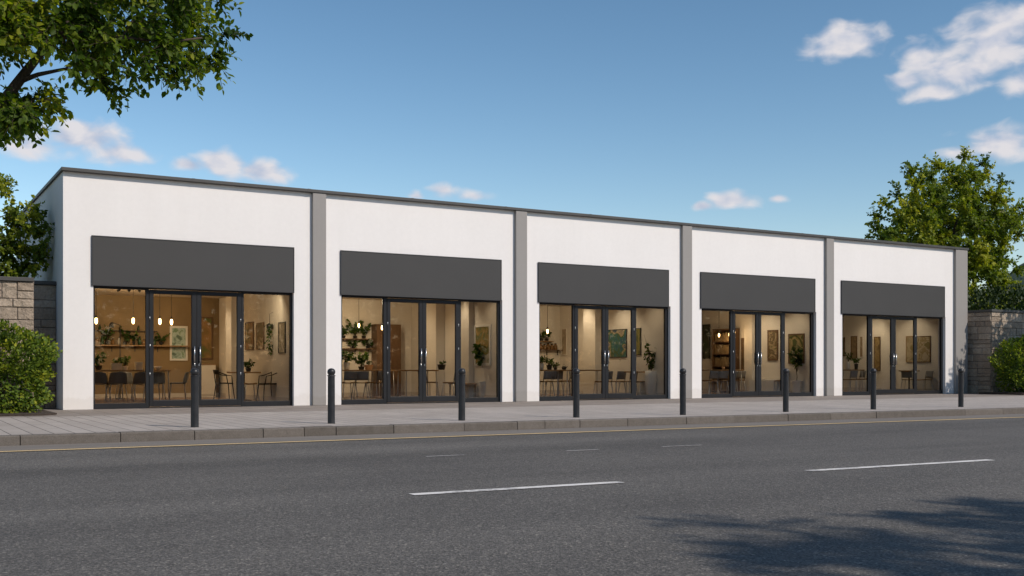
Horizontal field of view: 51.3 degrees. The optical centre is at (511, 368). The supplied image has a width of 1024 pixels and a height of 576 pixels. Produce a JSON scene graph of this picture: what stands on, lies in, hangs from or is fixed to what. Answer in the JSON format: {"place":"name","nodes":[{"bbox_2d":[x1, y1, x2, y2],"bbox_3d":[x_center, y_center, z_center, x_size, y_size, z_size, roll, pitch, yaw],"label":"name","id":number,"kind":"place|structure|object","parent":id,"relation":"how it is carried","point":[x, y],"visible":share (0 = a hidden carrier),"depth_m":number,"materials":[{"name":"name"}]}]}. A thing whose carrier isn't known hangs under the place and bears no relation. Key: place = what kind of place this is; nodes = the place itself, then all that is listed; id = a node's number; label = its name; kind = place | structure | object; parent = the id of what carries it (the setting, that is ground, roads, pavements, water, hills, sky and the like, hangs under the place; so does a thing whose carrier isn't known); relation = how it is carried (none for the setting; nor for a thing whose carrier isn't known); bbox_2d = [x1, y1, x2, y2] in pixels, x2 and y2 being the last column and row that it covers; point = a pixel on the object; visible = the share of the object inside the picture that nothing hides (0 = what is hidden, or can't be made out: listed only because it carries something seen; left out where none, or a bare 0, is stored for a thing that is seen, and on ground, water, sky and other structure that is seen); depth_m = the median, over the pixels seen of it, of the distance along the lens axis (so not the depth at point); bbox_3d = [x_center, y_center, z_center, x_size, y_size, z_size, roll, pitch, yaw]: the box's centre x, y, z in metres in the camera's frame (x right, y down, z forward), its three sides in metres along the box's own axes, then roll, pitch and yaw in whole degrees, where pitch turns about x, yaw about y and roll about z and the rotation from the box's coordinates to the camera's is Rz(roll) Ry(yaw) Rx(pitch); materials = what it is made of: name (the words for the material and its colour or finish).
{"place":"outdoors","nodes":[
{"label":"outdoors","id":0,"kind":"place"},
{"bbox_2d":[0,417,1023,575],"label":"road","id":1,"kind":"structure","parent":0,"point":[759,500],"depth_m":8.09,"materials":[{"name":"grey asphalt"}]},
{"bbox_2d":[0,417,1016,451],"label":"yellow road line","id":2,"kind":"object","parent":1,"relation":"on","point":[466,435],"visible":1,"depth_m":16.18,"materials":[{"name":"paint"}]},
{"bbox_2d":[0,414,1023,450],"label":"gutter","id":3,"kind":"object","parent":1,"relation":"on","point":[152,443],"depth_m":16.99,"materials":[{"name":"concrete"}]},
{"bbox_2d":[409,481,623,494],"bbox_3d":[0.084,1.034,9.243,2.068,0.001,0.124,0,0,-28],"label":"white road line","id":4,"kind":"object","parent":1,"relation":"on","point":[514,488],"visible":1,"depth_m":9.19,"materials":[{"name":"paint"}]},
{"bbox_2d":[807,459,988,470],"bbox_3d":[4.217,1.034,11.441,2.759,0.001,0.124,0,0,-28],"label":"white road line","id":5,"kind":"object","parent":1,"relation":"on","point":[897,465],"visible":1,"depth_m":11.36,"materials":[{"name":"paint"}]},
{"bbox_2d":[0,396,1023,434],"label":"pavement","id":6,"kind":"structure","parent":0,"point":[64,424],"depth_m":20.94,"materials":[{"name":"grey concrete"}]},
{"bbox_2d":[0,0,253,150],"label":"street tree","id":7,"kind":"object","parent":6,"relation":"on","point":[78,29],"visible":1,"depth_m":15.03,"materials":[{"name":"green plant"}]},
{"bbox_2d":[190,368,198,426],"bbox_3d":[-4.882,0.449,16.398,0.134,0.908,0.134,0,0,-31],"label":"bollard","id":8,"kind":"object","parent":6,"relation":"on","point":[194,375],"visible":1,"depth_m":16.35,"materials":[{"name":"metal"}]},
{"bbox_2d":[327,368,334,423],"bbox_3d":[-2.966,0.449,17.497,0.134,0.908,0.134,0,0,-31],"label":"bollard","id":9,"kind":"object","parent":6,"relation":"on","point":[331,394],"visible":1,"depth_m":17.45,"materials":[{"name":"metal"}]},
{"bbox_2d":[458,368,465,420],"bbox_3d":[-0.873,0.449,18.532,0.134,0.908,0.134,0,0,-31],"label":"bollard","id":10,"kind":"object","parent":6,"relation":"on","point":[461,393],"visible":1,"depth_m":18.48,"materials":[{"name":"metal"}]},
{"bbox_2d":[573,368,579,417],"bbox_3d":[1.189,0.449,19.698,0.134,0.908,0.134,0,0,-31],"label":"bollard","id":11,"kind":"object","parent":6,"relation":"on","point":[576,401],"visible":1,"depth_m":19.65,"materials":[{"name":"metal"}]},
{"bbox_2d":[679,368,685,414],"bbox_3d":[3.326,0.449,20.742,0.134,0.908,0.134,0,0,-31],"label":"bollard","id":12,"kind":"object","parent":6,"relation":"on","point":[682,371],"visible":1,"depth_m":20.69,"materials":[{"name":"metal"}]},
{"bbox_2d":[782,368,788,411],"bbox_3d":[5.706,0.449,22.213,0.134,0.908,0.134,0,0,-31],"label":"bollard","id":13,"kind":"object","parent":6,"relation":"on","point":[785,371],"visible":1,"depth_m":22.16,"materials":[{"name":"metal"}]},
{"bbox_2d":[870,368,875,409],"bbox_3d":[7.985,0.449,23.549,0.134,0.908,0.134,0,0,-31],"label":"bollard","id":14,"kind":"object","parent":6,"relation":"on","point":[873,389],"visible":1,"depth_m":23.50,"materials":[{"name":"metal"}]},
{"bbox_2d":[958,368,963,406],"bbox_3d":[10.555,0.449,25.056,0.134,0.908,0.134,0,0,-31],"label":"bollard","id":15,"kind":"object","parent":6,"relation":"on","point":[960,387],"visible":0.98,"depth_m":25.01,"materials":[{"name":"metal"}]},
{"bbox_2d":[0,393,1023,417],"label":"pavement strip","id":16,"kind":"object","parent":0,"point":[131,411],"depth_m":26.03,"materials":[{"name":"concrete"}]},
{"bbox_2d":[0,276,33,409],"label":"stone wall","id":17,"kind":"structure","parent":16,"relation":"on","point":[17,299],"depth_m":22.32,"materials":[{"name":"stone"}]},
{"bbox_2d":[0,410,56,416],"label":"planting bed","id":18,"kind":"object","parent":16,"relation":"on","point":[41,413],"visible":0.75,"depth_m":20.62,"materials":[{"name":"soil"}]},
{"bbox_2d":[0,319,62,412],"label":"hedge","id":19,"kind":"object","parent":18,"relation":"on","point":[32,368],"visible":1,"depth_m":21.12,"materials":[{"name":"green plant"}]},
{"bbox_2d":[34,280,55,408],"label":"stone wall","id":20,"kind":"structure","parent":16,"relation":"on","point":[45,307],"depth_m":23.95,"materials":[{"name":"stone"}]},
{"bbox_2d":[16,167,968,409],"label":"shop building","id":21,"kind":"structure","parent":16,"relation":"on","point":[315,269],"depth_m":29.80,"materials":[{"name":"white paint"}]},
{"bbox_2d":[95,372,110,401],"bbox_3d":[-11.059,0.488,28.567,0.502,0.802,0.561,0,0,-9],"label":"dining chair","id":22,"kind":"object","parent":21,"relation":"on","point":[101,378],"visible":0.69,"depth_m":28.38,"materials":[{"name":"metal"}]},
{"bbox_2d":[105,372,127,401],"bbox_3d":[-10.624,0.488,28.647,0.502,0.802,0.561,0,0,-35],"label":"dining chair","id":23,"kind":"object","parent":21,"relation":"on","point":[117,378],"visible":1,"depth_m":28.45,"materials":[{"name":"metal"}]},
{"bbox_2d":[109,322,124,398],"bbox_3d":[-11.485,-0.228,30.976,0.455,2.230,0.276,0,0,-31],"label":"floor lamp","id":24,"kind":"object","parent":21,"relation":"on","point":[111,325],"visible":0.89,"depth_m":31.01,"materials":[{"name":"metal"}]},
{"bbox_2d":[93,286,148,408],"bbox_3d":[-8.780,-0.474,23.918,1.208,2.748,0.080,0,0,-31],"label":"window","id":25,"kind":"structure","parent":21,"relation":"in","point":[106,405],"depth_m":24.02,"materials":[{"name":"black metal"}]},
{"bbox_2d":[115,372,135,399],"bbox_3d":[-10.970,0.488,30.227,0.502,0.802,0.561,0,0,-31],"label":"dining chair","id":26,"kind":"object","parent":21,"relation":"on","point":[129,378],"visible":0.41,"depth_m":30.44,"materials":[{"name":"metal"}]},
{"bbox_2d":[95,370,170,399],"bbox_3d":[-10.723,0.463,29.452,2.362,0.851,0.840,0,0,-31],"label":"cafe table","id":27,"kind":"object","parent":21,"relation":"on","point":[144,370],"visible":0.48,"depth_m":29.59,"materials":[{"name":"brown wood"}]},
{"bbox_2d":[95,351,106,369],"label":"potted plant","id":28,"kind":"object","parent":27,"relation":"on","point":[98,360],"visible":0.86,"depth_m":29.10,"materials":[{"name":"green plant"}]},
{"bbox_2d":[118,355,130,369],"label":"potted plant","id":29,"kind":"object","parent":27,"relation":"on","point":[124,360],"visible":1,"depth_m":29.47,"materials":[{"name":"green plant"}]},
{"bbox_2d":[131,372,144,401],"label":"dining chair","id":30,"kind":"object","parent":21,"relation":"on","point":[138,377],"visible":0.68,"depth_m":28.75,"materials":[{"name":"metal"}]},
{"bbox_2d":[95,345,188,351],"bbox_3d":[-11.332,-0.606,32.088,3.127,0.195,0.240,0,0,-31],"label":"wall shelf","id":31,"kind":"object","parent":21,"relation":"attached to","point":[157,346],"depth_m":32.18,"materials":[{"name":"brown wood"}]},
{"bbox_2d":[101,324,114,343],"bbox_3d":[-12.025,-1.021,31.643,0.406,0.604,0.316,0,0,27],"label":"potted plant","id":32,"kind":"object","parent":31,"relation":"on","point":[108,337],"visible":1,"depth_m":31.64,"materials":[{"name":"green plant"}]},
{"bbox_2d":[142,372,165,400],"bbox_3d":[-9.851,0.488,29.397,0.502,0.802,0.561,0,0,-39],"label":"dining chair","id":33,"kind":"object","parent":21,"relation":"on","point":[159,377],"visible":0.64,"depth_m":29.29,"materials":[{"name":"metal"}]},
{"bbox_2d":[149,289,196,406],"bbox_3d":[-7.771,-0.462,24.453,1.061,2.665,0.130,0,0,-31],"label":"door","id":34,"kind":"structure","parent":21,"relation":"in","point":[152,403],"depth_m":24.38,"materials":[{"name":"black metal"}]},
{"bbox_2d":[169,372,188,399],"bbox_3d":[-9.388,0.488,30.059,0.561,0.802,0.502,0,0,-19],"label":"dining chair","id":35,"kind":"object","parent":21,"relation":"on","point":[185,378],"visible":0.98,"depth_m":29.92,"materials":[{"name":"metal"}]},
{"bbox_2d":[170,326,187,360],"bbox_3d":[-10.270,-0.776,32.837,0.537,1.064,0.035,0,0,-31],"label":"wall picture","id":36,"kind":"object","parent":21,"relation":"attached to","point":[178,335],"depth_m":32.83,"materials":[{"name":"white paper"}]},
{"bbox_2d":[201,317,212,358],"bbox_3d":[-9.553,-0.949,33.263,0.418,1.326,0.035,0,0,-31],"label":"wall picture","id":37,"kind":"object","parent":21,"relation":"attached to","point":[206,337],"depth_m":33.27,"materials":[{"name":"paper"}]},
{"bbox_2d":[201,364,216,396],"bbox_3d":[-9.472,0.372,33.008,0.520,1.030,0.480,0,0,-31],"label":"counter","id":38,"kind":"object","parent":21,"relation":"on","point":[207,383],"visible":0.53,"depth_m":32.81,"materials":[{"name":"beige paint"}]},
{"bbox_2d":[197,291,240,405],"bbox_3d":[-6.862,-0.462,24.993,1.041,2.665,0.130,0,0,-31],"label":"door","id":39,"kind":"structure","parent":21,"relation":"in","point":[202,402],"depth_m":25.08,"materials":[{"name":"black metal"}]},
{"bbox_2d":[213,370,234,398],"bbox_3d":[-8.095,0.461,29.847,0.543,0.857,0.508,0,0,-33],"label":"armchair","id":40,"kind":"object","parent":21,"relation":"on","point":[218,373],"visible":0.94,"depth_m":29.76,"materials":[{"name":"black paint"}]},
{"bbox_2d":[245,321,253,349],"bbox_3d":[-7.561,-0.935,30.689,0.035,0.812,0.767,0,0,-31],"label":"wall picture","id":41,"kind":"object","parent":21,"relation":"attached to","point":[249,335],"depth_m":30.67,"materials":[{"name":"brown wood"}]},
{"bbox_2d":[256,322,263,349],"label":"wall picture","id":42,"kind":"object","parent":21,"relation":"attached to","point":[260,336],"depth_m":29.78,"materials":[{"name":"paper"}]},
{"bbox_2d":[256,372,276,400],"bbox_3d":[-6.557,0.461,28.730,0.543,0.857,0.508,0,0,-37],"label":"armchair","id":43,"kind":"object","parent":21,"relation":"on","point":[270,384],"visible":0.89,"depth_m":28.71,"materials":[{"name":"black paint"}]},
{"bbox_2d":[241,291,291,405],"bbox_3d":[-5.901,-0.474,25.627,1.248,2.748,0.080,0,0,-31],"label":"window","id":44,"kind":"structure","parent":21,"relation":"in","point":[243,403],"depth_m":25.58,"materials":[{"name":"black metal"}]},
{"bbox_2d":[264,312,272,355],"bbox_3d":[-6.566,-0.928,28.854,0.312,1.198,0.253,0,0,37],"label":"hanging plant","id":45,"kind":"object","parent":21,"relation":"hanging from","point":[269,326],"visible":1,"depth_m":28.82,"materials":[{"name":"green plant"}]},
{"bbox_2d":[278,322,285,352],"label":"wall picture","id":46,"kind":"object","parent":21,"relation":"attached to","point":[281,337],"depth_m":28.17,"materials":[{"name":"beige paint"}]},
{"bbox_2d":[342,371,357,398],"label":"dining chair","id":47,"kind":"object","parent":21,"relation":"on","point":[350,375],"visible":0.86,"depth_m":30.94,"materials":[{"name":"black wood"}]},
{"bbox_2d":[342,338,373,340],"bbox_3d":[-4.743,-0.851,33.917,1.594,0.190,0.220,0,0,-31],"label":"wall shelf","id":48,"kind":"object","parent":21,"relation":"attached to","point":[355,339],"depth_m":33.65,"materials":[{"name":"brown wood"}]},
{"bbox_2d":[346,319,363,337],"bbox_3d":[-4.975,-1.260,33.722,0.560,0.603,0.537,0,0,9],"label":"potted plant","id":49,"kind":"object","parent":48,"relation":"on","point":[355,330],"visible":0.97,"depth_m":33.68,"materials":[{"name":"green plant"}]},
{"bbox_2d":[352,371,369,398],"bbox_3d":[-4.453,0.486,31.399,0.502,0.807,0.527,0,0,-17],"label":"dining chair","id":50,"kind":"object","parent":21,"relation":"on","point":[362,375],"visible":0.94,"depth_m":31.20,"materials":[{"name":"metal"}]},
{"bbox_2d":[342,370,381,397],"bbox_3d":[-4.705,0.463,31.977,1.552,0.851,0.800,0,0,-31],"label":"cafe table","id":51,"kind":"object","parent":21,"relation":"on","point":[366,370],"visible":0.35,"depth_m":31.89,"materials":[{"name":"brown wood"}]},
{"bbox_2d":[342,350,353,369],"bbox_3d":[-4.929,-0.262,31.714,0.492,0.599,0.455,0,0,-31],"label":"potted plant","id":52,"kind":"object","parent":51,"relation":"on","point":[346,356],"visible":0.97,"depth_m":31.66,"materials":[{"name":"green plant"}]},
{"bbox_2d":[351,351,368,369],"bbox_3d":[-4.541,-0.253,32.240,0.541,0.580,0.510,0,0,38],"label":"potted plant","id":53,"kind":"object","parent":51,"relation":"on","point":[362,359],"visible":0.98,"depth_m":32.22,"materials":[{"name":"green plant"}]},
{"bbox_2d":[341,295,386,404],"bbox_3d":[-3.762,-0.474,26.896,1.278,2.748,0.080,0,0,-31],"label":"window","id":54,"kind":"structure","parent":21,"relation":"in","point":[384,299],"depth_m":27.15,"materials":[{"name":"black glass"}]},
{"bbox_2d":[363,371,381,398],"bbox_3d":[-4.105,0.486,31.787,0.527,0.807,0.502,0,0,17],"label":"dining chair","id":55,"kind":"object","parent":21,"relation":"on","point":[379,376],"visible":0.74,"depth_m":31.63,"materials":[{"name":"metal"}]},
{"bbox_2d":[371,324,400,396],"bbox_3d":[-4.027,-0.263,34.180,0.840,2.300,0.482,0,0,-31],"label":"tall cabinet","id":56,"kind":"object","parent":21,"relation":"on","point":[395,347],"visible":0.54,"depth_m":34.04,"materials":[{"name":"brown wood"}]},
{"bbox_2d":[387,298,422,402],"bbox_3d":[-2.749,-0.462,27.434,1.001,2.665,0.130,0,0,-31],"label":"door","id":57,"kind":"structure","parent":21,"relation":"in","point":[419,398],"depth_m":27.57,"materials":[{"name":"black metal"}]},
{"bbox_2d":[396,370,438,396],"bbox_3d":[-2.814,0.463,31.645,1.100,0.851,0.680,0,0,-31],"label":"cafe table","id":58,"kind":"object","parent":21,"relation":"on","point":[415,370],"visible":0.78,"depth_m":31.63,"materials":[{"name":"brown wood"}]},
{"bbox_2d":[423,299,458,401],"bbox_3d":[-1.857,-0.462,27.963,1.061,2.665,0.130,0,0,-31],"label":"door","id":59,"kind":"structure","parent":21,"relation":"in","point":[425,398],"depth_m":28.00,"materials":[{"name":"black glass"}]},
{"bbox_2d":[472,343,485,397],"bbox_3d":[-0.827,-0.023,30.776,0.719,1.821,0.620,0,0,-2],"label":"potted plant","id":60,"kind":"object","parent":21,"relation":"on","point":[478,355],"visible":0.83,"depth_m":30.67,"materials":[{"name":"green plant"}]},
{"bbox_2d":[458,299,499,401],"bbox_3d":[-0.883,-0.474,28.605,1.258,2.748,0.080,0,0,-31],"label":"window","id":61,"kind":"structure","parent":21,"relation":"in","point":[484,399],"depth_m":28.86,"materials":[{"name":"black glass"}]},
{"bbox_2d":[474,324,490,365],"bbox_3d":[-0.851,-0.680,30.748,0.035,1.184,0.944,0,0,-31],"label":"wall picture","id":62,"kind":"object","parent":21,"relation":"attached to","point":[482,334],"depth_m":30.64,"materials":[{"name":"white paper"}]},
{"bbox_2d":[540,371,554,396],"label":"dining chair","id":63,"kind":"object","parent":21,"relation":"on","point":[548,375],"visible":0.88,"depth_m":33.77,"materials":[{"name":"metal"}]},
{"bbox_2d":[544,371,563,395],"bbox_3d":[1.367,0.486,34.213,0.502,0.807,0.527,0,0,-21],"label":"dining chair","id":64,"kind":"object","parent":21,"relation":"on","point":[560,375],"visible":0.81,"depth_m":34.03,"materials":[{"name":"metal"}]},
{"bbox_2d":[539,302,574,400],"bbox_3d":[1.213,-0.474,29.849,1.248,2.748,0.080,0,0,-31],"label":"window","id":65,"kind":"structure","parent":21,"relation":"in","point":[547,398],"depth_m":30.09,"materials":[{"name":"black glass"}]},
{"bbox_2d":[561,329,566,354],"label":"wall picture","id":66,"kind":"object","parent":21,"relation":"attached to","point":[564,341],"depth_m":37.57,"materials":[{"name":"paper"}]},
{"bbox_2d":[555,370,600,395],"bbox_3d":[2.253,0.463,34.129,1.650,0.851,0.640,0,0,-31],"label":"cafe table","id":67,"kind":"object","parent":21,"relation":"on","point":[567,378],"visible":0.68,"depth_m":33.93,"materials":[{"name":"brown wood"}]},
{"bbox_2d":[575,305,605,398],"bbox_3d":[2.239,-0.462,30.394,1.061,2.665,0.130,0,0,-31],"label":"door","id":68,"kind":"structure","parent":21,"relation":"in","point":[603,308],"depth_m":30.62,"materials":[{"name":"black glass"}]},
{"bbox_2d":[609,329,626,357],"bbox_3d":[3.440,-0.823,34.902,0.035,0.923,1.044,0,0,-31],"label":"wall picture","id":69,"kind":"object","parent":21,"relation":"attached to","point":[617,343],"depth_m":34.87,"materials":[{"name":"paper"}]},
{"bbox_2d":[611,371,625,392],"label":"dining chair","id":70,"kind":"object","parent":21,"relation":"on","point":[621,374],"visible":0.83,"depth_m":33.73,"materials":[{"name":"metal"}]},
{"bbox_2d":[606,306,633,398],"bbox_3d":[3.143,-0.462,30.930,1.031,2.665,0.130,0,0,-31],"label":"door","id":71,"kind":"structure","parent":21,"relation":"in","point":[608,395],"depth_m":30.90,"materials":[{"name":"black glass"}]},
{"bbox_2d":[636,328,640,354],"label":"wall picture","id":72,"kind":"object","parent":21,"relation":"attached to","point":[638,341],"depth_m":33.91,"materials":[{"name":"paper"}]},
{"bbox_2d":[643,336,656,394],"bbox_3d":[4.379,-0.088,33.221,0.710,1.951,0.395,0,0,-11],"label":"potted plant","id":73,"kind":"object","parent":21,"relation":"on","point":[650,381],"visible":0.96,"depth_m":33.09,"materials":[{"name":"green ceramic"}]},
{"bbox_2d":[634,306,667,398],"bbox_3d":[4.105,-0.474,31.565,1.258,2.748,0.080,0,0,-31],"label":"window","id":74,"kind":"structure","parent":21,"relation":"in","point":[665,396],"depth_m":31.79,"materials":[{"name":"black metal"}]},
{"bbox_2d":[702,324,709,358],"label":"wall picture","id":75,"kind":"object","parent":21,"relation":"attached to","point":[705,341],"depth_m":40.20,"materials":[{"name":"green paint"}]},
{"bbox_2d":[702,371,718,393],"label":"dining chair","id":76,"kind":"object","parent":21,"relation":"on","point":[713,374],"visible":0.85,"depth_m":36.25,"materials":[{"name":"metal"}]},
{"bbox_2d":[701,308,732,397],"bbox_3d":[6.265,-0.474,32.847,1.358,2.748,0.080,0,0,-31],"label":"window","id":77,"kind":"structure","parent":21,"relation":"in","point":[730,394],"depth_m":33.11,"materials":[{"name":"black glass"}]},
{"bbox_2d":[710,371,728,393],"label":"dining chair","id":78,"kind":"object","parent":21,"relation":"on","point":[722,374],"visible":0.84,"depth_m":36.53,"materials":[{"name":"metal"}]},
{"bbox_2d":[712,328,739,392],"bbox_3d":[7.833,-0.287,39.044,0.345,2.350,1.100,0,0,-31],"label":"bookcase","id":79,"kind":"object","parent":21,"relation":"on","point":[720,352],"visible":0.52,"depth_m":39.08,"materials":[{"name":"brown wood"}]},
{"bbox_2d":[741,338,743,369],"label":"wall picture","id":80,"kind":"object","parent":21,"relation":"attached to","point":[742,353],"depth_m":38.52,"materials":[{"name":"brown wood"}]},
{"bbox_2d":[733,311,758,395],"bbox_3d":[7.321,-0.462,33.449,1.061,2.665,0.198,0,0,-31],"label":"door","id":81,"kind":"structure","parent":21,"relation":"in","point":[756,354],"depth_m":33.55,"materials":[{"name":"black glass"}]},
{"bbox_2d":[749,379,779,390],"bbox_3d":[8.860,0.637,37.236,0.415,0.500,1.200,0,0,-31],"label":"sideboard","id":82,"kind":"object","parent":21,"relation":"on","point":[768,385],"visible":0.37,"depth_m":36.91,"materials":[{"name":"wood"}]},
{"bbox_2d":[758,312,783,395],"bbox_3d":[8.264,-0.462,33.970,1.081,2.665,0.130,0,0,-31],"label":"door","id":83,"kind":"structure","parent":21,"relation":"in","point":[760,393],"depth_m":34.02,"materials":[{"name":"black glass"}]},
{"bbox_2d":[767,330,777,360],"bbox_3d":[9.109,-0.813,37.224,0.035,1.070,0.504,0,0,-31],"label":"wall picture","id":84,"kind":"object","parent":21,"relation":"attached to","point":[772,345],"depth_m":37.23,"materials":[{"name":"paper"}]},
{"bbox_2d":[787,346,802,392],"bbox_3d":[9.626,-0.003,36.119,0.590,1.781,0.682,0,0,-31],"label":"potted plant","id":85,"kind":"object","parent":21,"relation":"on","point":[796,386],"visible":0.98,"depth_m":35.98,"materials":[{"name":"green plant"}]},
{"bbox_2d":[788,333,804,363],"bbox_3d":[9.676,-0.678,36.268,0.035,1.022,0.732,0,0,-31],"label":"wall picture","id":86,"kind":"object","parent":21,"relation":"attached to","point":[796,341],"depth_m":36.21,"materials":[{"name":"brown wood"}]},
{"bbox_2d":[782,311,813,395],"bbox_3d":[9.290,-0.474,34.642,1.358,2.748,0.080,0,0,-31],"label":"window","id":87,"kind":"structure","parent":21,"relation":"in","point":[811,393],"depth_m":34.91,"materials":[{"name":"black glass"}]},
{"bbox_2d":[851,336,856,358],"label":"wall picture","id":88,"kind":"object","parent":21,"relation":"attached to","point":[854,345],"depth_m":42.66,"materials":[{"name":"paper"}]},
{"bbox_2d":[842,314,869,394],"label":"window","id":89,"kind":"structure","parent":21,"relation":"in","point":[867,392],"depth_m":36.29,"materials":[{"name":"black glass"}]},
{"bbox_2d":[874,337,880,370],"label":"wall picture","id":90,"kind":"object","parent":21,"relation":"attached to","point":[877,353],"depth_m":41.68,"materials":[{"name":"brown wood"}]},
{"bbox_2d":[870,316,893,393],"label":"door","id":91,"kind":"structure","parent":21,"relation":"in","point":[891,356],"depth_m":36.86,"materials":[{"name":"black glass"}]},
{"bbox_2d":[894,317,915,393],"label":"door","id":92,"kind":"structure","parent":21,"relation":"in","point":[896,391],"depth_m":37.30,"materials":[{"name":"black glass"}]},
{"bbox_2d":[901,371,912,388],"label":"dining chair","id":93,"kind":"object","parent":21,"relation":"on","point":[906,374],"visible":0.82,"depth_m":39.73,"materials":[{"name":"metal"}]},
{"bbox_2d":[906,336,912,361],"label":"wall picture","id":94,"kind":"object","parent":21,"relation":"attached to","point":[909,348],"depth_m":40.38,"materials":[{"name":"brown wood"}]},
{"bbox_2d":[917,336,930,361],"bbox_3d":[15.380,-0.722,39.863,0.035,0.985,0.653,0,0,-31],"label":"wall picture","id":95,"kind":"object","parent":21,"relation":"attached to","point":[923,348],"depth_m":39.82,"materials":[{"name":"paper"}]},
{"bbox_2d":[917,371,933,389],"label":"dining chair","id":96,"kind":"object","parent":21,"relation":"on","point":[929,374],"visible":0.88,"depth_m":39.45,"materials":[{"name":"metal"}]},
{"bbox_2d":[915,316,942,393],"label":"window","id":97,"kind":"structure","parent":21,"relation":"in","point":[940,391],"depth_m":38.23,"materials":[{"name":"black glass"}]},
{"bbox_2d":[968,309,1023,392],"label":"stone wall","id":98,"kind":"structure","parent":16,"relation":"on","point":[989,330],"depth_m":38.49,"materials":[{"name":"stone"}]},
{"bbox_2d":[979,392,1023,394],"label":"planting bed","id":99,"kind":"object","parent":16,"relation":"on","point":[1009,393],"visible":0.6,"depth_m":37.22,"materials":[{"name":"soil"}]},
{"bbox_2d":[987,334,1023,391],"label":"bush","id":100,"kind":"object","parent":99,"relation":"on","point":[1009,373],"visible":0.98,"depth_m":37.19,"materials":[{"name":"green plant"}]},
{"bbox_2d":[0,0,1023,288],"label":"sky","id":101,"kind":"structure","parent":0,"point":[794,116],"materials":[{"name":"blue"}]},
{"bbox_2d":[984,263,1023,310],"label":"hill","id":102,"kind":"structure","parent":0,"point":[1015,277],"depth_m":774.57,"materials":[{"name":"plant"}]},
{"label":"ground","id":103,"kind":"structure","parent":0,"visible":0},
{"bbox_2d":[0,173,54,277],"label":"garden tree","id":104,"kind":"object","parent":103,"relation":"on","point":[10,244],"visible":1,"depth_m":24.29,"materials":[{"name":"green plant"}]},
{"bbox_2d":[0,407,1023,445],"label":"kerb","id":105,"kind":"structure","parent":103,"relation":"on","point":[80,438],"depth_m":17.43,"materials":[{"name":"concrete"}]},
{"bbox_2d":[864,145,1023,309],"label":"garden tree","id":106,"kind":"object","parent":103,"relation":"on","point":[934,222],"visible":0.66,"depth_m":46.52,"materials":[{"name":"green plant"}]},
{"bbox_2d":[968,283,1023,310],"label":"shrub","id":107,"kind":"object","parent":103,"relation":"on","point":[1002,299],"visible":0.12,"depth_m":43.01,"materials":[{"name":"green plant"}]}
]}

